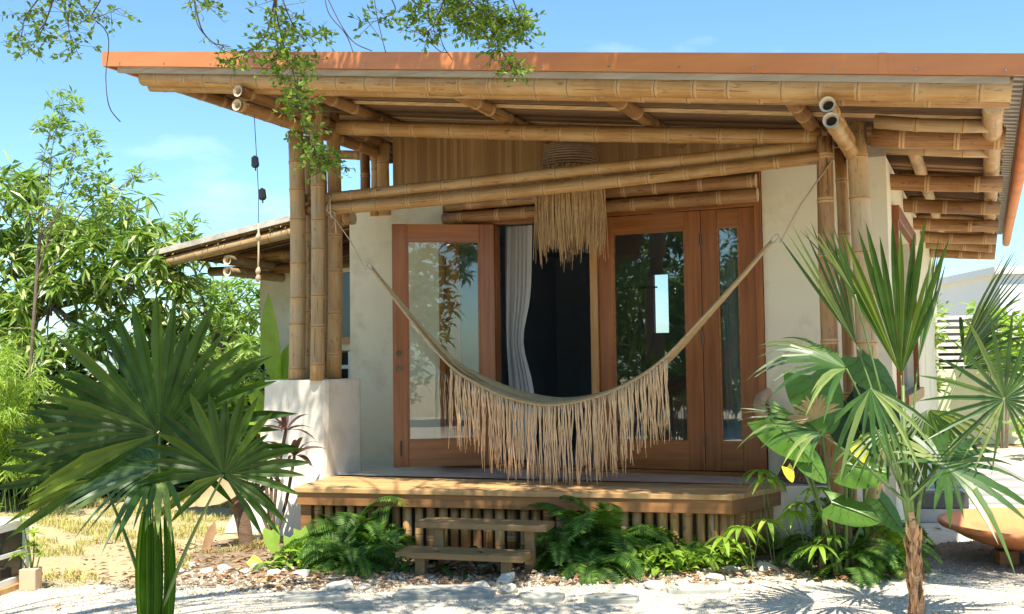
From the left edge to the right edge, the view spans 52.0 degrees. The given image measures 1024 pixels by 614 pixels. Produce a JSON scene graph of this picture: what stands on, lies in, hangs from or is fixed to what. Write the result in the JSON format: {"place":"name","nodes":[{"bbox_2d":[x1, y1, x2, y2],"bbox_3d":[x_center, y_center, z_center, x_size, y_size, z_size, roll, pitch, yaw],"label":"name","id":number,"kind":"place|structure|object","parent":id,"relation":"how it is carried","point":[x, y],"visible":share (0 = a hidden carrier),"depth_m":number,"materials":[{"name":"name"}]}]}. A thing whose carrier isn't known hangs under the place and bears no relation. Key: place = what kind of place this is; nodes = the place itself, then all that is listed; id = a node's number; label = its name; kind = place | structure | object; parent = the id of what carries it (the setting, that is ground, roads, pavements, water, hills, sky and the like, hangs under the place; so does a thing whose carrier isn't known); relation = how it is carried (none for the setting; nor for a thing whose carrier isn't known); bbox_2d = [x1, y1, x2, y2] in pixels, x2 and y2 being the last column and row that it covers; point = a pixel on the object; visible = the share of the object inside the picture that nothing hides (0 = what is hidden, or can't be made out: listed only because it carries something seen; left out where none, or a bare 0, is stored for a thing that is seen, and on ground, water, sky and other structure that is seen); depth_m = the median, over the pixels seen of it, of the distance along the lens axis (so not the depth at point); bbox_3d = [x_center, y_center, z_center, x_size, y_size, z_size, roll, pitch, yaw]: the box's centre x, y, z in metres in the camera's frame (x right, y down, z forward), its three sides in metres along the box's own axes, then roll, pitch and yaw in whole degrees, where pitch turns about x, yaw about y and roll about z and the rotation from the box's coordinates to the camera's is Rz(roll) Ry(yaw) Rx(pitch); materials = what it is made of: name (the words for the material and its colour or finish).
{"place":"outdoors","nodes":[
{"label":"outdoors","id":0,"kind":"place"},
{"bbox_2d":[0,371,1022,588],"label":"ground","id":1,"kind":"structure","parent":0,"point":[114,564],"depth_m":8.81,"materials":[{"name":"soil"}]},
{"bbox_2d":[0,324,77,512],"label":"bamboo shrub","id":2,"kind":"object","parent":1,"relation":"on","point":[12,409],"visible":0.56,"depth_m":10.67,"materials":[{"name":"green plant"}]},
{"bbox_2d":[23,85,162,507],"bbox_3d":[-4.467,-0.107,11.189,1.522,4.631,0.799,-1,-3,0],"label":"sapling","id":3,"kind":"object","parent":1,"relation":"on","point":[97,185],"visible":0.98,"depth_m":11.25,"materials":[{"name":"green plant"}]},
{"bbox_2d":[0,150,223,396],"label":"mango tree","id":4,"kind":"object","parent":1,"relation":"on","point":[60,285],"visible":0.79,"depth_m":12.64,"materials":[{"name":"green plant"}]},
{"bbox_2d":[0,358,254,500],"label":"dark hedge shrub","id":5,"kind":"object","parent":1,"relation":"on","point":[179,487],"visible":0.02,"depth_m":11.75,"materials":[{"name":"green plant"}]},
{"bbox_2d":[0,490,265,581],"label":"grass","id":6,"kind":"structure","parent":1,"relation":"on","point":[102,525],"depth_m":9.29,"materials":[{"name":"plant"}]},
{"bbox_2d":[100,304,259,378],"bbox_3d":[-6.073,1.323,20.502,3.911,2.784,2.460,-1,-3,0],"label":"garden tree","id":7,"kind":"object","parent":1,"relation":"on","point":[240,326],"visible":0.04,"depth_m":20.28,"materials":[{"name":"green plant"}]},
{"bbox_2d":[146,209,259,382],"bbox_3d":[-4.612,0.509,17.160,2.773,3.996,1.933,2,-4,-43],"label":"fruit tree","id":8,"kind":"object","parent":1,"relation":"on","point":[227,303],"visible":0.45,"depth_m":17.07,"materials":[{"name":"green plant"}]},
{"bbox_2d":[195,372,272,494],"bbox_3d":[-2.472,1.302,10.139,1.142,1.499,0.996,-1,-3,0],"label":"garden shrub","id":9,"kind":"object","parent":1,"relation":"on","point":[257,376],"visible":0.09,"depth_m":10.06,"materials":[{"name":"green plant"}]},
{"bbox_2d":[216,360,268,437],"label":"dark hedge shrub","id":10,"kind":"object","parent":1,"relation":"on","point":[261,370],"visible":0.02,"depth_m":12.47,"materials":[{"name":"green plant"}]},
{"bbox_2d":[246,293,288,434],"bbox_3d":[-2.198,0.932,9.567,0.569,2.135,0.227,0,-3,-10],"label":"banana plant","id":11,"kind":"object","parent":1,"relation":"on","point":[276,363],"visible":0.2,"depth_m":9.67,"materials":[{"name":"green plant"}]},
{"bbox_2d":[102,51,1023,569],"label":"bamboo house","id":12,"kind":"structure","parent":1,"relation":"on","point":[696,151],"depth_m":8.91,"materials":[{"name":"beige paint"}]},
{"bbox_2d":[251,116,266,281],"bbox_3d":[-2.002,-0.856,8.303,0.121,1.324,0.061,-1,-3,0],"label":"hanging bell cord","id":13,"kind":"object","parent":12,"relation":"hanging from","point":[262,197],"visible":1,"depth_m":8.29,"materials":[{"name":"fabric"}]},
{"bbox_2d":[342,272,349,343],"bbox_3d":[-1.566,-0.004,12.513,1.750,0.870,0.080,-2,-3,24],"label":"window","id":14,"kind":"structure","parent":12,"relation":"in","point":[346,275],"depth_m":12.75,"materials":[{"name":"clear glass"}]},
{"bbox_2d":[392,224,496,467],"bbox_3d":[-0.616,0.341,9.545,0.930,2.195,0.150,0,-3,-8],"label":"door","id":15,"kind":"structure","parent":12,"relation":"in","point":[408,452],"depth_m":9.51,"materials":[{"name":"brown wood"}]},
{"bbox_2d":[500,224,534,459],"bbox_3d":[0.076,0.316,9.909,0.383,2.232,0.074,-2,-3,24],"label":"curtain","id":16,"kind":"object","parent":12,"relation":"hanging from","point":[518,255],"visible":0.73,"depth_m":9.92,"materials":[{"name":"fabric"}]},
{"bbox_2d":[533,124,608,266],"bbox_3d":[0.490,-1.019,8.865,0.642,1.420,0.616,-1,-3,0],"label":"pendant lamp","id":17,"kind":"object","parent":12,"relation":"hanging from","point":[562,216],"visible":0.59,"depth_m":8.67,"materials":[{"name":"beige fabric"}]},
{"bbox_2d":[326,160,832,485],"bbox_3d":[0.397,0.218,8.423,4.306,2.544,0.385,-2,-3,24],"label":"hammock","id":18,"kind":"object","parent":12,"relation":"hanging from","point":[536,404],"visible":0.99,"depth_m":8.24,"materials":[{"name":"fabric"}]},
{"bbox_2d":[623,286,657,423],"bbox_3d":[1.738,0.645,14.063,0.470,1.832,0.074,-2,-3,24],"label":"curtain","id":19,"kind":"object","parent":12,"relation":"hanging from","point":[640,311],"visible":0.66,"depth_m":14.08,"materials":[{"name":"fabric"}]},
{"bbox_2d":[598,211,705,469],"bbox_3d":[1.200,0.293,9.070,0.918,2.195,0.045,-2,-3,24],"label":"door","id":20,"kind":"structure","parent":12,"relation":"in","point":[690,454],"depth_m":8.99,"materials":[{"name":"brown wood"}]},
{"bbox_2d":[719,228,741,440],"bbox_3d":[1.964,0.319,8.981,0.460,2.082,0.074,-2,-3,24],"label":"window pane","id":21,"kind":"structure","parent":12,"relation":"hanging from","point":[730,334],"depth_m":9.01,"materials":[{"name":"glass"}]},
{"bbox_2d":[753,387,826,482],"bbox_3d":[2.429,0.972,8.405,0.973,0.783,0.743,-1,-3,10],"label":"wicker armchair","id":22,"kind":"object","parent":12,"relation":"on","point":[764,395],"visible":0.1,"depth_m":8.30,"materials":[{"name":"wicker"}]},
{"bbox_2d":[891,205,924,407],"bbox_3d":[3.638,0.037,9.717,0.170,1.670,2.360,-2,-3,24],"label":"window frame","id":23,"kind":"structure","parent":12,"relation":"in","point":[899,220],"depth_m":9.44,"materials":[{"name":"brown wood"}]},
{"bbox_2d":[937,294,955,313],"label":"garden shrub","id":24,"kind":"object","parent":1,"relation":"on","point":[939,307],"visible":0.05,"depth_m":18.36,"materials":[{"name":"green plant"}]},
{"bbox_2d":[953,299,1023,448],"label":"garden shrub","id":25,"kind":"object","parent":1,"relation":"on","point":[1020,333],"visible":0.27,"depth_m":16.33,"materials":[{"name":"green plant"}]},
{"bbox_2d":[0,448,1023,613],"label":"gravel yard","id":26,"kind":"structure","parent":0,"point":[1014,456],"depth_m":6.49,"materials":[{"name":"gravel"}]},
{"bbox_2d":[0,517,29,595],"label":"lounge chair","id":27,"kind":"object","parent":26,"relation":"on","point":[9,573],"visible":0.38,"depth_m":7.00,"materials":[{"name":"paint"}]},
{"bbox_2d":[9,515,53,590],"bbox_3d":[-3.230,1.642,7.040,0.266,0.495,0.182,-1,-3,0],"label":"plant pot","id":28,"kind":"object","parent":26,"relation":"on","point":[30,578],"visible":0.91,"depth_m":7.01,"materials":[{"name":"ceramic"}]},
{"bbox_2d":[0,293,309,613],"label":"fan palm","id":29,"kind":"object","parent":26,"relation":"on","point":[102,441],"visible":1,"depth_m":4.92,"materials":[{"name":"green plant"}]},
{"bbox_2d":[1,0,545,183],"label":"overhanging tree","id":30,"kind":"object","parent":26,"relation":"on","point":[485,16],"visible":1,"depth_m":5.33,"materials":[{"name":"green plant"}]},
{"bbox_2d":[283,591,344,601],"bbox_3d":[-1.247,1.842,6.626,0.386,0.060,0.190,-1,-3,-5],"label":"flagstone","id":31,"kind":"object","parent":26,"relation":"on","point":[312,596],"visible":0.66,"depth_m":6.57,"materials":[{"name":"stone"}]},
{"bbox_2d":[333,601,371,608],"bbox_3d":[-0.973,1.827,6.385,0.240,0.060,0.103,-1,-3,4],"label":"flagstone","id":32,"kind":"object","parent":26,"relation":"on","point":[352,604],"visible":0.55,"depth_m":6.35,"materials":[{"name":"stone"}]},
{"bbox_2d":[392,584,495,599],"bbox_3d":[-0.433,1.835,6.700,0.657,0.060,0.330,0,-3,-7],"label":"flagstone","id":33,"kind":"object","parent":26,"relation":"on","point":[447,592],"visible":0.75,"depth_m":6.62,"materials":[{"name":"stone"}]},
{"bbox_2d":[163,534,818,591],"bbox_3d":[0.488,1.897,8.320,6.161,0.001,3.059,-1,-3,0],"label":"garden bed","id":34,"kind":"object","parent":26,"relation":"on","point":[230,561],"visible":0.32,"depth_m":7.37,"materials":[{"name":"soil"}]},
{"bbox_2d":[199,567,214,573],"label":"rock","id":35,"kind":"object","parent":34,"relation":"on","point":[206,570],"visible":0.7,"depth_m":7.45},
{"bbox_2d":[215,564,231,569],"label":"rock","id":36,"kind":"object","parent":34,"relation":"on","point":[225,567],"visible":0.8,"depth_m":7.57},
{"bbox_2d":[195,477,253,552],"bbox_3d":[-2.293,1.665,8.433,0.456,0.658,0.229,1,-3,-36],"label":"tree","id":37,"kind":"object","parent":34,"relation":"on","point":[243,527],"visible":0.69,"depth_m":8.43,"materials":[{"name":"plant"}]},
{"bbox_2d":[45,538,463,588],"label":"leaf litter","id":38,"kind":"object","parent":34,"relation":"on","point":[228,581],"visible":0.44,"depth_m":7.46,"materials":[{"name":"plant"}]},
{"bbox_2d":[220,414,324,544],"bbox_3d":[-1.998,1.403,8.584,0.980,1.104,0.737,-1,-3,0],"label":"cordyline","id":39,"kind":"object","parent":34,"relation":"on","point":[283,423],"visible":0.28,"depth_m":8.57,"materials":[{"name":"green plant"}]},
{"bbox_2d":[251,559,293,571],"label":"plant","id":40,"kind":"object","parent":34,"relation":"on","point":[265,564],"visible":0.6,"depth_m":7.52,"materials":[{"name":"green plant"}]},
{"bbox_2d":[267,569,280,575],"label":"rock","id":41,"kind":"object","parent":34,"relation":"on","point":[273,571],"visible":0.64,"depth_m":7.36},
{"bbox_2d":[247,525,307,566],"bbox_3d":[-1.751,1.821,7.816,0.488,0.372,0.235,1,-3,-35],"label":"anthurium","id":42,"kind":"object","parent":34,"relation":"on","point":[271,538],"visible":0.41,"depth_m":7.86,"materials":[{"name":"green plant"}]},
{"bbox_2d":[264,541,323,569],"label":"ground plant","id":43,"kind":"object","parent":34,"relation":"on","point":[276,556],"visible":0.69,"depth_m":7.54,"materials":[{"name":"green plant"}]},
{"bbox_2d":[290,569,309,577],"bbox_3d":[-1.476,1.868,7.309,0.131,0.070,0.133,-1,-3,-3],"label":"rock","id":44,"kind":"object","parent":34,"relation":"on","point":[304,573],"visible":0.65,"depth_m":7.29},
{"bbox_2d":[274,516,385,574],"bbox_3d":[-1.356,1.889,7.787,0.905,0.600,0.937,-1,-3,0],"label":"fern","id":45,"kind":"object","parent":34,"relation":"on","point":[305,540],"visible":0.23,"depth_m":7.69,"materials":[{"name":"green plant"}]},
{"bbox_2d":[326,578,352,590],"bbox_3d":[-1.136,1.846,6.915,0.173,0.084,0.130,-14,10,-15],"label":"rock","id":46,"kind":"object","parent":34,"relation":"on","point":[340,585],"visible":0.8,"depth_m":6.88,"materials":[{"name":"stone"}]},
{"bbox_2d":[283,495,410,562],"bbox_3d":[-1.216,1.847,8.113,0.930,0.778,1.030,-2,-3,19],"label":"fern","id":47,"kind":"object","parent":34,"relation":"on","point":[347,518],"visible":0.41,"depth_m":7.95,"materials":[{"name":"green plant"}]},
{"bbox_2d":[297,536,411,579],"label":"fern","id":48,"kind":"object","parent":34,"relation":"on","point":[360,565],"visible":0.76,"depth_m":7.41,"materials":[{"name":"green plant"}]},
{"bbox_2d":[357,583,371,589],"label":"rock","id":49,"kind":"object","parent":34,"relation":"on","point":[366,586],"visible":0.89,"depth_m":6.85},
{"bbox_2d":[339,503,416,566],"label":"fern","id":50,"kind":"object","parent":34,"relation":"on","point":[395,536],"visible":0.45,"depth_m":7.99,"materials":[{"name":"green plant"}]},
{"bbox_2d":[395,546,450,574],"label":"ground plant","id":51,"kind":"object","parent":34,"relation":"on","point":[406,568],"visible":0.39,"depth_m":7.32,"materials":[{"name":"green plant"}]},
{"bbox_2d":[428,546,500,580],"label":"ground plant","id":52,"kind":"object","parent":34,"relation":"on","point":[451,573],"visible":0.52,"depth_m":7.30,"materials":[{"name":"green plant"}]},
{"bbox_2d":[130,560,818,595],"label":"bed stones","id":53,"kind":"object","parent":34,"relation":"on","point":[219,588],"visible":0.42,"depth_m":7.04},
{"bbox_2d":[395,517,554,575],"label":"wooden steps","id":54,"kind":"structure","parent":34,"relation":"on","point":[421,555],"depth_m":7.32,"materials":[{"name":"wood"}]},
{"bbox_2d":[473,581,489,586],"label":"rock","id":55,"kind":"object","parent":34,"relation":"on","point":[481,583],"visible":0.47,"depth_m":6.82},
{"bbox_2d":[495,572,514,584],"bbox_3d":[-0.055,1.834,7.001,0.137,0.089,0.182,-22,0,34],"label":"rock","id":56,"kind":"object","parent":34,"relation":"on","point":[506,578],"visible":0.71,"depth_m":6.97,"materials":[{"name":"stone"}]},
{"bbox_2d":[50,527,1023,613],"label":"leaf litter","id":57,"kind":"object","parent":34,"relation":"on","point":[475,605],"visible":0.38,"depth_m":6.95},
{"bbox_2d":[294,475,788,562],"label":"wooden deck","id":58,"kind":"structure","parent":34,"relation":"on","point":[701,511],"depth_m":7.96,"materials":[{"name":"brown wood"}]},
{"bbox_2d":[519,526,609,563],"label":"fern","id":59,"kind":"object","parent":34,"relation":"on","point":[592,536],"visible":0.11,"depth_m":7.47,"materials":[{"name":"green plant"}]},
{"bbox_2d":[513,533,637,573],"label":"fern","id":60,"kind":"object","parent":34,"relation":"on","point":[563,550],"visible":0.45,"depth_m":7.35,"materials":[{"name":"green plant"}]},
{"bbox_2d":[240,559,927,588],"bbox_3d":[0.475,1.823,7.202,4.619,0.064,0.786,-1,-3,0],"label":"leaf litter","id":61,"kind":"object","parent":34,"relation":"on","point":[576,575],"visible":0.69,"depth_m":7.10,"materials":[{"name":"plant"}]},
{"bbox_2d":[553,545,644,585],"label":"fern","id":62,"kind":"object","parent":34,"relation":"on","point":[599,563],"visible":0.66,"depth_m":7.04,"materials":[{"name":"green plant"}]},
{"bbox_2d":[512,495,686,577],"bbox_3d":[0.626,1.798,7.648,1.249,0.868,1.256,1,-3,-34],"label":"fern","id":63,"kind":"object","parent":34,"relation":"on","point":[587,520],"visible":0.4,"depth_m":7.51,"materials":[{"name":"green plant"}]},
{"bbox_2d":[560,518,674,568],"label":"fern","id":64,"kind":"object","parent":34,"relation":"on","point":[632,541],"visible":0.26,"depth_m":7.38,"materials":[{"name":"green plant"}]},
{"bbox_2d":[597,534,685,577],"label":"fern","id":65,"kind":"object","parent":34,"relation":"on","point":[606,549],"visible":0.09,"depth_m":7.26,"materials":[{"name":"green plant"}]},
{"bbox_2d":[619,542,702,577],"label":"ground plant","id":66,"kind":"object","parent":34,"relation":"on","point":[681,558],"visible":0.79,"depth_m":7.20,"materials":[{"name":"green plant"}]},
{"bbox_2d":[633,534,727,575],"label":"fern","id":67,"kind":"object","parent":34,"relation":"on","point":[706,561],"visible":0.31,"depth_m":7.34,"materials":[{"name":"green plant"}]},
{"bbox_2d":[676,538,754,570],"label":"ground plant","id":68,"kind":"object","parent":34,"relation":"on","point":[732,559],"visible":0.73,"depth_m":7.41,"materials":[{"name":"green plant"}]},
{"bbox_2d":[683,537,765,565],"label":"fern","id":69,"kind":"object","parent":34,"relation":"on","point":[725,552],"visible":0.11,"depth_m":7.51,"materials":[{"name":"green plant"}]},
{"bbox_2d":[752,529,807,556],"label":"ground plant","id":70,"kind":"object","parent":34,"relation":"on","point":[775,541],"visible":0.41,"depth_m":7.80,"materials":[{"name":"green plant"}]},
{"bbox_2d":[773,497,881,577],"bbox_3d":[2.247,1.715,7.454,0.854,0.681,0.805,-3,-3,34],"label":"fern","id":71,"kind":"object","parent":34,"relation":"on","point":[792,548],"visible":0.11,"depth_m":7.45,"materials":[{"name":"green plant"}]},
{"bbox_2d":[861,522,928,557],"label":"fern","id":72,"kind":"object","parent":34,"relation":"on","point":[924,534],"visible":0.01,"depth_m":7.82,"materials":[{"name":"green plant"}]},
{"bbox_2d":[897,519,935,550],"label":"fern","id":73,"kind":"object","parent":34,"relation":"on","point":[929,538],"visible":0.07,"depth_m":8.10,"materials":[{"name":"green plant"}]},
{"bbox_2d":[497,583,518,593],"bbox_3d":[-0.030,1.824,6.749,0.138,0.075,0.178,-16,-16,-5],"label":"rock","id":74,"kind":"object","parent":26,"relation":"on","point":[510,588],"visible":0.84,"depth_m":6.69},
{"bbox_2d":[519,591,564,602],"bbox_3d":[0.188,1.818,6.535,0.288,0.060,0.211,-1,-3,1],"label":"flagstone","id":75,"kind":"object","parent":26,"relation":"on","point":[540,596],"visible":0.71,"depth_m":6.47,"materials":[{"name":"stone"}]},
{"bbox_2d":[584,592,639,603],"bbox_3d":[0.614,1.808,6.465,0.340,0.060,0.180,-1,-3,7],"label":"flagstone","id":76,"kind":"object","parent":26,"relation":"on","point":[613,598],"visible":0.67,"depth_m":6.41,"materials":[{"name":"stone"}]},
{"bbox_2d":[644,580,668,590],"bbox_3d":[0.935,1.808,6.792,0.166,0.080,0.155,-1,-10,27],"label":"rock","id":77,"kind":"object","parent":26,"relation":"on","point":[655,585],"visible":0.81,"depth_m":6.74,"materials":[{"name":"stone"}]},
{"bbox_2d":[675,579,690,585],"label":"rock","id":78,"kind":"object","parent":26,"relation":"on","point":[680,582],"visible":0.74,"depth_m":6.85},
{"bbox_2d":[667,585,730,594],"bbox_3d":[1.192,1.810,6.667,0.417,0.060,0.143,-1,-3,-5],"label":"flagstone","id":79,"kind":"object","parent":26,"relation":"on","point":[698,589],"visible":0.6,"depth_m":6.62,"materials":[{"name":"stone"}]},
{"bbox_2d":[704,573,725,581],"bbox_3d":[1.354,1.813,7.008,0.163,0.069,0.127,17,-15,-39],"label":"rock","id":80,"kind":"object","parent":26,"relation":"on","point":[711,576],"visible":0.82,"depth_m":6.97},
{"bbox_2d":[724,566,740,574],"bbox_3d":[1.516,1.823,7.228,0.106,0.069,0.141,1,1,-16],"label":"rock","id":81,"kind":"object","parent":26,"relation":"on","point":[729,568],"visible":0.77,"depth_m":7.21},
{"bbox_2d":[703,518,789,571],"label":"umbrella plant","id":82,"kind":"object","parent":26,"relation":"on","point":[748,530],"visible":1,"depth_m":7.08,"materials":[{"name":"green plant"}]},
{"bbox_2d":[739,469,788,565],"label":"umbrella plant","id":83,"kind":"object","parent":26,"relation":"on","point":[771,480],"visible":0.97,"depth_m":7.33,"materials":[{"name":"green plant"}]},
{"bbox_2d":[756,561,780,573],"bbox_3d":[1.780,1.821,7.266,0.187,0.079,0.146,8,19,31],"label":"rock","id":84,"kind":"object","parent":26,"relation":"on","point":[761,566],"visible":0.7,"depth_m":7.25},
{"bbox_2d":[748,350,902,578],"bbox_3d":[2.172,1.030,6.970,1.093,1.570,0.516,0,-3,-21],"label":"elephant ear","id":85,"kind":"object","parent":26,"relation":"on","point":[847,511],"visible":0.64,"depth_m":7.00},
{"bbox_2d":[776,487,890,571],"bbox_3d":[2.220,1.529,7.226,0.857,0.593,0.471,-1,-3,0],"label":"umbrella plant","id":86,"kind":"object","parent":26,"relation":"on","point":[802,514],"visible":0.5,"depth_m":7.20,"materials":[{"name":"green plant"}]},
{"bbox_2d":[799,534,871,564],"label":"umbrella plant","id":87,"kind":"object","parent":26,"relation":"on","point":[822,549],"visible":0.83,"depth_m":6.95,"materials":[{"name":"green plant"}]},
{"bbox_2d":[787,525,906,588],"bbox_3d":[2.333,1.764,7.058,0.704,0.588,0.783,-3,-4,41],"label":"fern","id":88,"kind":"object","parent":26,"relation":"on","point":[867,576],"visible":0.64,"depth_m":6.93,"materials":[{"name":"green plant"}]},
{"bbox_2d":[738,219,1023,613],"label":"fan palm","id":89,"kind":"object","parent":26,"relation":"on","point":[937,436],"visible":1,"depth_m":5.84,"materials":[{"name":"green plant"}]},
{"bbox_2d":[853,526,942,580],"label":"fern","id":90,"kind":"object","parent":26,"relation":"on","point":[893,540],"visible":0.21,"depth_m":7.13,"materials":[{"name":"green plant"}]},
{"bbox_2d":[1002,417,1023,442],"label":"garden shrub","id":91,"kind":"object","parent":26,"relation":"on","point":[1021,428],"visible":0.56,"depth_m":14.52,"materials":[{"name":"green plant"}]},
{"bbox_2d":[0,0,1023,371],"label":"sky","id":92,"kind":"structure","parent":0,"point":[201,152],"materials":[{"name":"blue"}]},
{"bbox_2d":[922,540,1023,586],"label":"grey gravel patch","id":93,"kind":"object","parent":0,"point":[943,551],"visible":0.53,"depth_m":7.49,"materials":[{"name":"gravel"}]},
{"bbox_2d":[937,507,1023,564],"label":"fire bowl","id":94,"kind":"object","parent":93,"relation":"on","point":[972,524],"visible":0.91,"depth_m":7.88,"materials":[{"name":"ceramic"}]},
{"bbox_2d":[926,449,1023,504],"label":"side path gravel","id":95,"kind":"structure","parent":0,"point":[1006,470],"depth_m":12.18,"materials":[{"name":"gravel"}]},
{"bbox_2d":[914,490,969,522],"bbox_3d":[3.706,1.782,9.387,0.710,0.250,0.270,-1,-3,4],"label":"trough planter","id":96,"kind":"object","parent":95,"relation":"on","point":[931,515],"visible":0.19,"depth_m":9.26,"materials":[{"name":"concrete"}]},
{"bbox_2d":[934,308,953,393],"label":"garden shrub","id":97,"kind":"object","parent":95,"relation":"on","point":[938,339],"visible":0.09,"depth_m":15.54,"materials":[{"name":"green plant"}]},
{"bbox_2d":[930,469,1003,473],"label":"paving slab","id":98,"kind":"structure","parent":95,"relation":"on","point":[984,471],"depth_m":12.84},
{"bbox_2d":[923,488,1023,493],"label":"paving slab","id":99,"kind":"structure","parent":95,"relation":"on","point":[1018,490],"depth_m":11.08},
{"bbox_2d":[926,481,1023,486],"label":"paving slab","id":100,"kind":"structure","parent":95,"relation":"on","point":[1012,483],"depth_m":11.65,"materials":[{"name":"concrete"}]},
{"bbox_2d":[938,475,1016,479],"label":"paving slab","id":101,"kind":"structure","parent":95,"relation":"on","point":[1000,477],"depth_m":12.22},
{"bbox_2d":[969,496,1023,502],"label":"paving slab","id":102,"kind":"structure","parent":95,"relation":"on","point":[989,499],"depth_m":10.41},
{"bbox_2d":[969,505,1023,508],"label":"paving slab","id":103,"kind":"structure","parent":95,"relation":"on","point":[991,506],"depth_m":9.93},
{"bbox_2d":[936,266,1023,315],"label":"neighbour building","id":104,"kind":"structure","parent":0,"point":[966,287],"depth_m":22.24,"materials":[{"name":"white paint"}]},
{"bbox_2d":[939,369,1023,444],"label":"boundary wall","id":105,"kind":"structure","parent":0,"point":[955,404],"depth_m":16.97,"materials":[{"name":"paint"}]},
{"bbox_2d":[937,315,1023,368],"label":"louvred screen","id":106,"kind":"object","parent":105,"relation":"on","point":[952,355],"depth_m":17.64,"materials":[{"name":"white paint"}]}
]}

